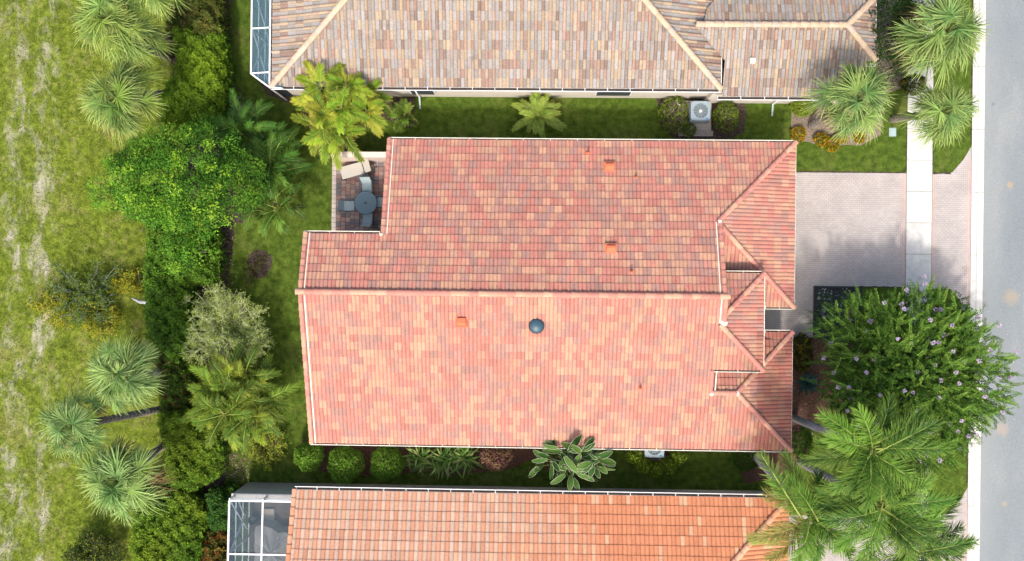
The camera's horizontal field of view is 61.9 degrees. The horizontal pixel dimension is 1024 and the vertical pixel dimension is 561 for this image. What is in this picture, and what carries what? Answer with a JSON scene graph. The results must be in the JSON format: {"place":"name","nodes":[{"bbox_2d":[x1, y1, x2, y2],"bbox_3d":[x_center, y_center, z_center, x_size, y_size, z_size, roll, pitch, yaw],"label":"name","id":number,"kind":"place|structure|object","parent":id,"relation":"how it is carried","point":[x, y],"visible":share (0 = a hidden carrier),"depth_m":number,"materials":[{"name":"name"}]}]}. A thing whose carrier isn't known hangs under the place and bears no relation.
{"place":"outdoors","nodes":[
{"label":"outdoors","id":0,"kind":"place"},
{"bbox_2d":[157,241,226,556],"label":"soil","id":1,"kind":"structure","parent":0,"point":[206,488],"depth_m":42.33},
{"bbox_2d":[83,332,167,415],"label":"palm tree","id":2,"kind":"object","parent":1,"relation":"on","point":[130,374],"visible":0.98,"depth_m":36.25,"materials":[{"name":"green plant"}]},
{"bbox_2d":[74,432,177,526],"bbox_3d":[-16.831,8.691,38.695,4.304,7.404,4.176,1,90,1],"label":"palm tree","id":3,"kind":"object","parent":1,"relation":"on","point":[115,467],"visible":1,"depth_m":36.06,"materials":[{"name":"green plant"}]},
{"bbox_2d":[127,474,210,560],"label":"hedge","id":4,"kind":"object","parent":1,"relation":"on","point":[169,529],"visible":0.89,"depth_m":40.44,"materials":[{"name":"green plant"}]},
{"bbox_2d":[142,298,201,366],"bbox_3d":[-16.564,2.470,41.271,2.651,2.231,3.541,1,90,1],"label":"hedge","id":5,"kind":"object","parent":1,"relation":"on","point":[164,327],"visible":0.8,"depth_m":40.58,"materials":[{"name":"green plant"}]},
{"bbox_2d":[152,339,203,412],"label":"hedge","id":6,"kind":"object","parent":1,"relation":"on","point":[175,395],"visible":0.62,"depth_m":40.87,"materials":[{"name":"green plant"}]},
{"bbox_2d":[141,218,230,319],"bbox_3d":[-15.857,-0.545,41.076,3.883,2.588,5.110,1,90,1],"label":"hedge","id":7,"kind":"object","parent":1,"relation":"on","point":[160,286],"visible":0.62,"depth_m":40.40,"materials":[{"name":"green plant"}]},
{"bbox_2d":[156,225,219,276],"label":"tree","id":8,"kind":"object","parent":1,"relation":"on","point":[191,241],"visible":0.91,"depth_m":38.78,"materials":[{"name":"green plant"}]},
{"bbox_2d":[156,406,230,492],"bbox_3d":[-15.498,8.164,41.149,3.486,2.432,4.293,1,90,1],"label":"hedge","id":9,"kind":"object","parent":1,"relation":"on","point":[194,463],"visible":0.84,"depth_m":40.44,"materials":[{"name":"green plant"}]},
{"bbox_2d":[170,32,222,128],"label":"soil","id":10,"kind":"structure","parent":0,"point":[173,54],"depth_m":42.37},
{"bbox_2d":[164,0,231,42],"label":"hedge","id":11,"kind":"object","parent":10,"relation":"on","point":[200,16],"visible":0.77,"depth_m":40.27,"materials":[{"name":"green plant"}]},
{"bbox_2d":[158,23,240,133],"bbox_3d":[-15.201,-9.746,41.047,3.534,2.633,5.209,1,90,1],"label":"hedge","id":12,"kind":"object","parent":10,"relation":"on","point":[198,81],"visible":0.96,"depth_m":40.23,"materials":[{"name":"green plant"}]},
{"bbox_2d":[184,0,278,504],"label":"soil","id":13,"kind":"structure","parent":0,"point":[229,232],"depth_m":42.31,"materials":[{"name":"soil"}]},
{"bbox_2d":[83,112,270,240],"bbox_3d":[-14.654,-4.611,38.852,8.153,7.074,5.798,1,90,1],"label":"tree","id":14,"kind":"object","parent":13,"relation":"on","point":[145,202],"visible":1,"depth_m":36.70,"materials":[{"name":"green plant"}]},
{"bbox_2d":[197,524,236,560],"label":"hedge","id":15,"kind":"object","parent":13,"relation":"on","point":[215,546],"visible":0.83,"depth_m":41.33,"materials":[{"name":"red plant"}]},
{"bbox_2d":[204,481,244,531],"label":"hedge","id":16,"kind":"object","parent":13,"relation":"on","point":[217,499],"visible":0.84,"depth_m":40.82,"materials":[{"name":"green plant"}]},
{"bbox_2d":[177,280,274,367],"bbox_3d":[-13.601,2.109,40.696,4.822,3.544,4.367,1,90,1],"label":"bush","id":17,"kind":"object","parent":13,"relation":"on","point":[223,322],"visible":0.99,"depth_m":40.34,"materials":[{"name":"green plant"}]},
{"bbox_2d":[179,343,304,455],"bbox_3d":[-12.678,5.368,40.297,5.294,4.017,5.382,25,91,1],"label":"areca palm","id":18,"kind":"object","parent":13,"relation":"on","point":[236,398],"visible":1,"depth_m":39.14,"materials":[{"name":"green plant"}]},
{"bbox_2d":[212,87,284,163],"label":"areca palm","id":19,"kind":"object","parent":13,"relation":"on","point":[241,124],"visible":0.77,"depth_m":39.28,"materials":[{"name":"green plant"}]},
{"bbox_2d":[228,117,313,204],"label":"areca palm","id":20,"kind":"object","parent":13,"relation":"on","point":[279,162],"visible":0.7,"depth_m":39.16,"materials":[{"name":"green plant"}]},
{"bbox_2d":[234,171,308,237],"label":"areca palm","id":21,"kind":"object","parent":13,"relation":"on","point":[267,213],"visible":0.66,"depth_m":39.63,"materials":[{"name":"green plant"}]},
{"bbox_2d":[247,502,290,560],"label":"patio floor","id":22,"kind":"structure","parent":0,"point":[282,512],"depth_m":42.25,"materials":[{"name":"concrete"}]},
{"bbox_2d":[227,495,290,560],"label":"screen enclosure","id":23,"kind":"object","parent":22,"relation":"on","point":[242,524],"visible":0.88,"depth_m":39.42,"materials":[{"name":"white metal"}]},
{"bbox_2d":[254,517,295,560],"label":"furniture cover","id":24,"kind":"object","parent":22,"relation":"on","point":[275,534],"visible":0.66,"depth_m":41.48,"materials":[{"name":"fabric"}]},
{"bbox_2d":[0,0,973,560],"bbox_3d":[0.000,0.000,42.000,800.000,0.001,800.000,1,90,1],"label":"ground","id":25,"kind":"structure","parent":0,"point":[34,348],"depth_m":42.52,"materials":[{"name":"green plant"}]},
{"bbox_2d":[25,285,88,331],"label":"shrub","id":26,"kind":"object","parent":25,"relation":"on","point":[38,304],"visible":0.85,"depth_m":41.74,"materials":[{"name":"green plant"}]},
{"bbox_2d":[44,258,122,326],"bbox_3d":[-20.871,0.552,41.617,3.972,2.378,3.379,1,90,1],"label":"shrub","id":27,"kind":"object","parent":25,"relation":"on","point":[96,294],"visible":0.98,"depth_m":41.41,"materials":[{"name":"green plant"}]},
{"bbox_2d":[60,528,128,560],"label":"bush","id":28,"kind":"object","parent":25,"relation":"on","point":[95,550],"visible":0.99,"depth_m":41.09,"materials":[{"name":"green plant"}]},
{"bbox_2d":[34,380,161,466],"bbox_3d":[-18.798,6.203,39.052,3.449,6.806,3.989,1,90,1],"label":"palm tree","id":29,"kind":"object","parent":25,"relation":"on","point":[66,415],"visible":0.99,"depth_m":36.38,"materials":[{"name":"green plant"}]},
{"bbox_2d":[0,0,197,560],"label":"field grass","id":30,"kind":"structure","parent":25,"relation":"on","point":[58,271],"depth_m":42.48,"materials":[{"name":"green plant"}]},
{"bbox_2d":[73,296,124,339],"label":"shrub","id":31,"kind":"object","parent":25,"relation":"on","point":[116,319],"visible":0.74,"depth_m":41.84,"materials":[{"name":"yellow plant"}]},
{"bbox_2d":[70,0,172,63],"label":"palm tree","id":32,"kind":"object","parent":25,"relation":"on","point":[93,25],"visible":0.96,"depth_m":35.90,"materials":[{"name":"green plant"}]},
{"bbox_2d":[77,54,167,148],"bbox_3d":[-16.733,-7.833,39.007,3.790,6.839,4.192,1,90,1],"label":"palm tree","id":33,"kind":"object","parent":25,"relation":"on","point":[123,88],"visible":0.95,"depth_m":36.32,"materials":[{"name":"green plant"}]},
{"bbox_2d":[106,267,143,298],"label":"shrub","id":34,"kind":"object","parent":25,"relation":"on","point":[127,281],"visible":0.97,"depth_m":41.68,"materials":[{"name":"yellow plant"}]},
{"bbox_2d":[98,11,178,72],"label":"palm tree","id":35,"kind":"object","parent":25,"relation":"on","point":[148,49],"visible":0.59,"depth_m":36.76,"materials":[{"name":"green plant"}]},
{"bbox_2d":[124,0,191,23],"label":"palm tree","id":36,"kind":"object","parent":25,"relation":"on","point":[159,6],"visible":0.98,"depth_m":36.23,"materials":[{"name":"green plant"}]},
{"bbox_2d":[932,488,967,560],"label":"driveway apron","id":37,"kind":"object","parent":25,"relation":"on","point":[964,501],"visible":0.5,"depth_m":41.49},
{"bbox_2d":[931,146,971,306],"bbox_3d":[21.363,-2.429,41.500,1.860,0.001,8.250,1,90,1],"label":"driveway apron","id":38,"kind":"object","parent":25,"relation":"on","point":[951,194],"visible":0.79,"depth_m":41.50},
{"bbox_2d":[967,0,985,560],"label":"kerb","id":39,"kind":"structure","parent":25,"relation":"on","point":[976,285],"depth_m":41.46,"materials":[{"name":"concrete"}]},
{"bbox_2d":[286,483,788,560],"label":"house","id":40,"kind":"structure","parent":0,"point":[583,522],"depth_m":38.72,"materials":[{"name":"orange tile"}]},
{"bbox_2d":[295,137,798,452],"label":"house","id":41,"kind":"structure","parent":0,"point":[503,334],"depth_m":38.03,"materials":[{"name":"tile"}]},
{"bbox_2d":[224,0,972,560],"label":"lawn","id":42,"kind":"structure","parent":0,"point":[468,116],"depth_m":42.03,"materials":[{"name":"green plant"}]},
{"bbox_2d":[234,389,272,445],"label":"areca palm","id":43,"kind":"object","parent":42,"relation":"on","point":[259,429],"visible":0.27,"depth_m":40.14,"materials":[{"name":"green plant"}]},
{"bbox_2d":[247,250,272,277],"bbox_3d":[-12.500,-0.819,42.275,1.300,0.001,1.430,1,90,1],"label":"mulch ring","id":44,"kind":"object","parent":42,"relation":"on","point":[269,261],"visible":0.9,"depth_m":42.27,"materials":[{"name":"wood"}]},
{"bbox_2d":[237,250,270,289],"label":"shrub","id":45,"kind":"object","parent":44,"relation":"on","point":[252,267],"visible":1,"depth_m":41.88,"materials":[{"name":"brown plant"}]},
{"bbox_2d":[246,427,290,471],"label":"shrub","id":46,"kind":"object","parent":42,"relation":"on","point":[253,454],"visible":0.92,"depth_m":41.59,"materials":[{"name":"green plant"}]},
{"bbox_2d":[231,482,314,498],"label":"patio wall","id":47,"kind":"structure","parent":42,"relation":"on","point":[259,490],"depth_m":40.66,"materials":[{"name":"concrete"}]},
{"bbox_2d":[278,29,293,96],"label":"lanai floor","id":48,"kind":"structure","parent":42,"relation":"on","point":[285,92],"depth_m":42.24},
{"bbox_2d":[250,0,286,100],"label":"screen enclosure","id":49,"kind":"object","parent":48,"relation":"on","point":[261,70],"visible":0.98,"depth_m":39.37,"materials":[{"name":"white metal"}]},
{"bbox_2d":[258,80,415,156],"bbox_3d":[-8.937,-7.922,42.196,8.196,0.001,3.806,5,90,1],"label":"mulch bed","id":50,"kind":"object","parent":42,"relation":"on","point":[270,92],"visible":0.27,"depth_m":42.17,"materials":[{"name":"wood"}]},
{"bbox_2d":[290,59,393,170],"bbox_3d":[-7.927,-7.621,40.046,4.872,4.302,5.117,1,90,1],"label":"areca palm","id":51,"kind":"object","parent":50,"relation":"on","point":[334,116],"visible":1,"depth_m":38.74,"materials":[{"name":"green plant"}]},
{"bbox_2d":[386,98,418,130],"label":"areca palm","id":52,"kind":"object","parent":50,"relation":"on","point":[402,108],"visible":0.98,"depth_m":40.67,"materials":[{"name":"green plant"}]},
{"bbox_2d":[331,158,407,246],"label":"patio","id":53,"kind":"structure","parent":42,"relation":"on","point":[348,189],"depth_m":42.15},
{"bbox_2d":[337,199,355,211],"bbox_3d":[-8.048,-3.653,41.673,0.784,0.958,0.662,-1,90,1],"label":"patio chair","id":54,"kind":"object","parent":53,"relation":"on","point":[344,205],"visible":0.94,"depth_m":41.72,"materials":[{"name":"fabric"}]},
{"bbox_2d":[340,160,374,179],"bbox_3d":[-7.569,-5.449,41.778,1.660,0.720,0.615,-15,90,1],"label":"chaise lounge","id":55,"kind":"object","parent":53,"relation":"on","point":[353,170],"visible":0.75,"depth_m":41.71,"materials":[{"name":"fabric"}]},
{"bbox_2d":[331,152,396,161],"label":"privacy wall","id":56,"kind":"structure","parent":53,"relation":"on","point":[370,156],"depth_m":40.38,"materials":[{"name":"paint"}]},
{"bbox_2d":[354,191,376,214],"bbox_3d":[-7.103,-3.768,41.769,1.142,0.723,1.142,1,90,1],"label":"patio table","id":57,"kind":"object","parent":53,"relation":"on","point":[365,202],"visible":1,"depth_m":41.43,"materials":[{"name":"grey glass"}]},
{"bbox_2d":[359,176,373,193],"bbox_3d":[-7.107,-4.622,41.651,0.662,0.958,0.784,-3,90,1],"label":"patio chair","id":58,"kind":"object","parent":53,"relation":"on","point":[366,182],"visible":0.98,"depth_m":41.70,"materials":[{"name":"fabric"}]},
{"bbox_2d":[302,439,535,476],"bbox_3d":[-4.595,8.739,42.093,11.873,0.001,1.967,1,90,1],"label":"mulch bed","id":59,"kind":"object","parent":42,"relation":"on","point":[520,457],"visible":0.32,"depth_m":42.10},
{"bbox_2d":[293,440,324,471],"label":"bush","id":60,"kind":"object","parent":59,"relation":"on","point":[299,461],"visible":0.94,"depth_m":40.63,"materials":[{"name":"green plant"}]},
{"bbox_2d":[326,445,364,483],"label":"bush","id":61,"kind":"object","parent":59,"relation":"on","point":[340,452],"visible":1,"depth_m":40.64,"materials":[{"name":"green plant"}]},
{"bbox_2d":[370,446,405,481],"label":"bush","id":62,"kind":"object","parent":59,"relation":"on","point":[376,468],"visible":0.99,"depth_m":40.59,"materials":[{"name":"green plant"}]},
{"bbox_2d":[400,446,452,475],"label":"strap leaf plant","id":63,"kind":"object","parent":59,"relation":"on","point":[420,459],"visible":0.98,"depth_m":41.04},
{"bbox_2d":[412,447,462,480],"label":"strap leaf plant","id":64,"kind":"object","parent":59,"relation":"on","point":[441,463],"visible":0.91,"depth_m":41.00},
{"bbox_2d":[444,447,485,477],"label":"strap leaf plant","id":65,"kind":"object","parent":59,"relation":"on","point":[466,454],"visible":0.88,"depth_m":40.99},
{"bbox_2d":[478,448,512,471],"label":"bush","id":66,"kind":"object","parent":59,"relation":"on","point":[493,466],"visible":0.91,"depth_m":40.44,"materials":[{"name":"brown plant"}]},
{"bbox_2d":[511,92,566,137],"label":"areca palm","id":67,"kind":"object","parent":42,"relation":"on","point":[534,107],"visible":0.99,"depth_m":40.80,"materials":[{"name":"green plant"}]},
{"bbox_2d":[217,1,878,481],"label":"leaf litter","id":68,"kind":"object","parent":42,"relation":"on","point":[393,447],"visible":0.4,"depth_m":42.27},
{"bbox_2d":[529,434,615,490],"bbox_3d":[2.897,8.344,39.935,3.927,4.032,3.040,19,90,1],"label":"banana plant","id":69,"kind":"object","parent":42,"relation":"on","point":[580,462],"visible":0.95,"depth_m":38.95,"materials":[{"name":"plant"}]},
{"bbox_2d":[269,0,878,115],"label":"house","id":70,"kind":"structure","parent":42,"relation":"on","point":[495,48],"depth_m":38.63,"materials":[{"name":"tile"}]},
{"bbox_2d":[624,450,686,471],"bbox_3d":[6.974,8.730,41.831,3.267,0.001,1.303,1,90,1],"label":"mulch bed","id":71,"kind":"object","parent":42,"relation":"on","point":[667,453],"visible":0.09,"depth_m":41.82,"materials":[{"name":"soil"}]},
{"bbox_2d":[624,450,642,463],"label":"bush","id":72,"kind":"object","parent":71,"relation":"on","point":[638,455],"visible":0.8,"depth_m":40.75,"materials":[{"name":"green plant"}]},
{"bbox_2d":[633,455,650,474],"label":"bush","id":73,"kind":"object","parent":71,"relation":"on","point":[643,469],"visible":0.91,"depth_m":40.70,"materials":[{"name":"green plant"}]},
{"bbox_2d":[641,450,665,460],"bbox_3d":[6.845,8.149,41.812,1.400,0.060,1.380,1,90,1],"label":"equipment pad","id":74,"kind":"object","parent":71,"relation":"on","point":[654,458],"visible":0.18,"depth_m":41.79,"materials":[{"name":"concrete"}]},
{"bbox_2d":[642,450,663,457],"bbox_3d":[6.835,8.009,41.300,0.944,0.965,0.944,1,90,1],"label":"air conditioner","id":75,"kind":"object","parent":74,"relation":"on","point":[653,453],"visible":0.3,"depth_m":40.87,"materials":[{"name":"paint"}]},
{"bbox_2d":[648,460,663,478],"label":"bush","id":76,"kind":"object","parent":71,"relation":"on","point":[658,473],"visible":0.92,"depth_m":40.72,"materials":[{"name":"green plant"}]},
{"bbox_2d":[660,456,677,474],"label":"bush","id":77,"kind":"object","parent":71,"relation":"on","point":[671,469],"visible":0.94,"depth_m":40.72,"materials":[{"name":"green plant"}]},
{"bbox_2d":[670,451,687,465],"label":"bush","id":78,"kind":"object","parent":71,"relation":"on","point":[682,456],"visible":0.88,"depth_m":40.66,"materials":[{"name":"green plant"}]},
{"bbox_2d":[656,98,746,139],"bbox_3d":[9.229,-8.050,41.784,4.493,0.001,2.525,1,90,1],"label":"mulch bed","id":79,"kind":"object","parent":42,"relation":"on","point":[718,134],"visible":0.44,"depth_m":41.77,"materials":[{"name":"wood"}]},
{"bbox_2d":[657,95,688,134],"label":"bush","id":80,"kind":"object","parent":79,"relation":"on","point":[672,115],"visible":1,"depth_m":41.13,"materials":[{"name":"green plant"}]},
{"bbox_2d":[678,101,712,135],"bbox_3d":[8.993,-7.929,41.768,1.700,0.060,1.730,1,90,1],"label":"equipment pad","id":81,"kind":"object","parent":79,"relation":"on","point":[703,130],"visible":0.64,"depth_m":41.74,"materials":[{"name":"concrete"}]},
{"bbox_2d":[688,101,709,123],"bbox_3d":[9.034,-8.118,41.255,0.944,0.965,0.944,1,90,1],"label":"air conditioner","id":82,"kind":"object","parent":81,"relation":"on","point":[699,112],"visible":1,"depth_m":40.83,"materials":[{"name":"paint"}]},
{"bbox_2d":[711,100,739,133],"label":"bush","id":83,"kind":"object","parent":79,"relation":"on","point":[722,119],"visible":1,"depth_m":41.04,"materials":[{"name":"green plant"}]},
{"bbox_2d":[735,338,852,482],"bbox_3d":[14.062,6.464,41.670,4.462,0.001,8.414,23,90,1],"label":"mulch bed","id":84,"kind":"object","parent":42,"relation":"on","point":[753,475],"visible":0.26,"depth_m":41.67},
{"bbox_2d":[731,452,757,471],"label":"bush","id":85,"kind":"object","parent":84,"relation":"on","point":[750,468],"visible":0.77,"depth_m":41.16,"materials":[{"name":"green plant"}]},
{"bbox_2d":[793,332,813,373],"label":"bush","id":86,"kind":"object","parent":84,"relation":"on","point":[807,343],"visible":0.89,"depth_m":40.74,"materials":[{"name":"green plant"}]},
{"bbox_2d":[792,431,814,456],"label":"bush","id":87,"kind":"object","parent":84,"relation":"on","point":[810,442],"visible":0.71,"depth_m":41.19,"materials":[{"name":"green plant"}]},
{"bbox_2d":[745,447,862,560],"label":"palm tree","id":88,"kind":"object","parent":84,"relation":"on","point":[810,533],"visible":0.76,"depth_m":34.16,"materials":[{"name":"green plant"}]},
{"bbox_2d":[795,371,820,396],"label":"agave","id":89,"kind":"object","parent":84,"relation":"on","point":[807,385],"visible":0.78,"depth_m":41.23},
{"bbox_2d":[792,389,955,513],"bbox_3d":[14.185,6.559,36.599,5.801,10.163,4.743,1,90,1],"label":"palm tree","id":90,"kind":"object","parent":84,"relation":"on","point":[890,458],"visible":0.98,"depth_m":32.44,"materials":[{"name":"green plant"}]},
{"bbox_2d":[797,428,959,560],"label":"palm tree","id":91,"kind":"object","parent":84,"relation":"on","point":[910,522],"visible":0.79,"depth_m":32.96,"materials":[{"name":"green plant"}]},
{"bbox_2d":[793,286,862,338],"bbox_3d":[14.832,1.422,41.628,1.783,0.070,4.770,44,91,1],"label":"bed edging","id":92,"kind":"object","parent":42,"relation":"on","point":[814,301],"visible":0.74,"depth_m":41.59,"materials":[{"name":"paint"}]},
{"bbox_2d":[791,94,884,145],"bbox_3d":[15.876,-7.854,41.633,4.633,0.001,2.577,1,90,1],"label":"mulch bed","id":93,"kind":"object","parent":42,"relation":"on","point":[796,121],"visible":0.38,"depth_m":41.65,"materials":[{"name":"wood"}]},
{"bbox_2d":[790,126,806,142],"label":"bush","id":94,"kind":"object","parent":93,"relation":"on","point":[797,136],"visible":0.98,"depth_m":41.34,"materials":[{"name":"yellow plant"}]},
{"bbox_2d":[789,101,816,117],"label":"bush","id":95,"kind":"object","parent":93,"relation":"on","point":[804,113],"visible":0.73,"depth_m":41.02,"materials":[{"name":"green plant"}]},
{"bbox_2d":[813,132,829,147],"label":"bush","id":96,"kind":"object","parent":93,"relation":"on","point":[824,135],"visible":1,"depth_m":41.32,"materials":[{"name":"yellow plant"}]},
{"bbox_2d":[800,58,898,145],"bbox_3d":[14.725,-7.720,38.553,4.186,6.245,3.873,1,90,1],"label":"palm tree","id":97,"kind":"object","parent":93,"relation":"on","point":[869,85],"visible":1,"depth_m":36.22,"materials":[{"name":"green plant"}]},
{"bbox_2d":[815,287,862,341],"bbox_3d":[15.902,1.693,41.627,2.350,0.001,2.780,1,90,1],"label":"gravel bed","id":98,"kind":"object","parent":42,"relation":"on","point":[833,296],"visible":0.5,"depth_m":41.63,"materials":[{"name":"gravel"}]},
{"bbox_2d":[800,292,874,345],"bbox_3d":[15.522,1.743,40.582,3.859,2.159,2.731,1,90,1],"label":"shrub","id":99,"kind":"object","parent":98,"relation":"on","point":[820,317],"visible":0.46,"depth_m":40.38,"materials":[{"name":"green plant"}]},
{"bbox_2d":[875,0,908,92],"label":"mulch bed","id":100,"kind":"object","parent":42,"relation":"on","point":[896,87],"visible":0.13,"depth_m":41.58,"materials":[{"name":"wood"}]},
{"bbox_2d":[869,0,928,87],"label":"tree","id":101,"kind":"object","parent":100,"relation":"on","point":[900,13],"visible":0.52,"depth_m":38.42,"materials":[{"name":"green plant"}]},
{"bbox_2d":[898,74,926,95],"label":"bush","id":102,"kind":"object","parent":100,"relation":"on","point":[908,78],"visible":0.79,"depth_m":40.76,"materials":[{"name":"green plant"}]},
{"bbox_2d":[886,0,994,89],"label":"palm tree","id":103,"kind":"object","parent":100,"relation":"on","point":[959,35],"visible":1,"depth_m":35.50,"materials":[{"name":"green plant"}]},
{"bbox_2d":[842,486,978,560],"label":"palm tree","id":104,"kind":"object","parent":42,"relation":"on","point":[947,549],"visible":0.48,"depth_m":33.52,"materials":[{"name":"green plant"}]},
{"bbox_2d":[800,274,1023,491],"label":"flowering tree","id":105,"kind":"object","parent":42,"relation":"on","point":[897,368],"visible":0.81,"depth_m":37.65,"materials":[{"name":"green plant"}]},
{"bbox_2d":[889,78,981,152],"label":"palm tree","id":106,"kind":"object","parent":42,"relation":"on","point":[932,106],"visible":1,"depth_m":36.66,"materials":[{"name":"green plant"}]},
{"bbox_2d":[900,158,971,560],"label":"paver border","id":107,"kind":"object","parent":42,"relation":"on","point":[903,232],"visible":0.68,"depth_m":41.51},
{"bbox_2d":[765,172,900,337],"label":"driveway","id":108,"kind":"structure","parent":0,"point":[842,238],"depth_m":41.62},
{"bbox_2d":[781,515,901,560],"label":"driveway","id":109,"kind":"structure","parent":0,"point":[830,557],"depth_m":41.62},
{"bbox_2d":[905,0,933,560],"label":"sidewalk","id":110,"kind":"structure","parent":0,"point":[918,210],"depth_m":41.52,"materials":[{"name":"concrete"}]},
{"bbox_2d":[979,0,1023,560],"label":"road","id":111,"kind":"structure","parent":0,"point":[1002,497],"depth_m":41.45,"materials":[{"name":"asphalt"}]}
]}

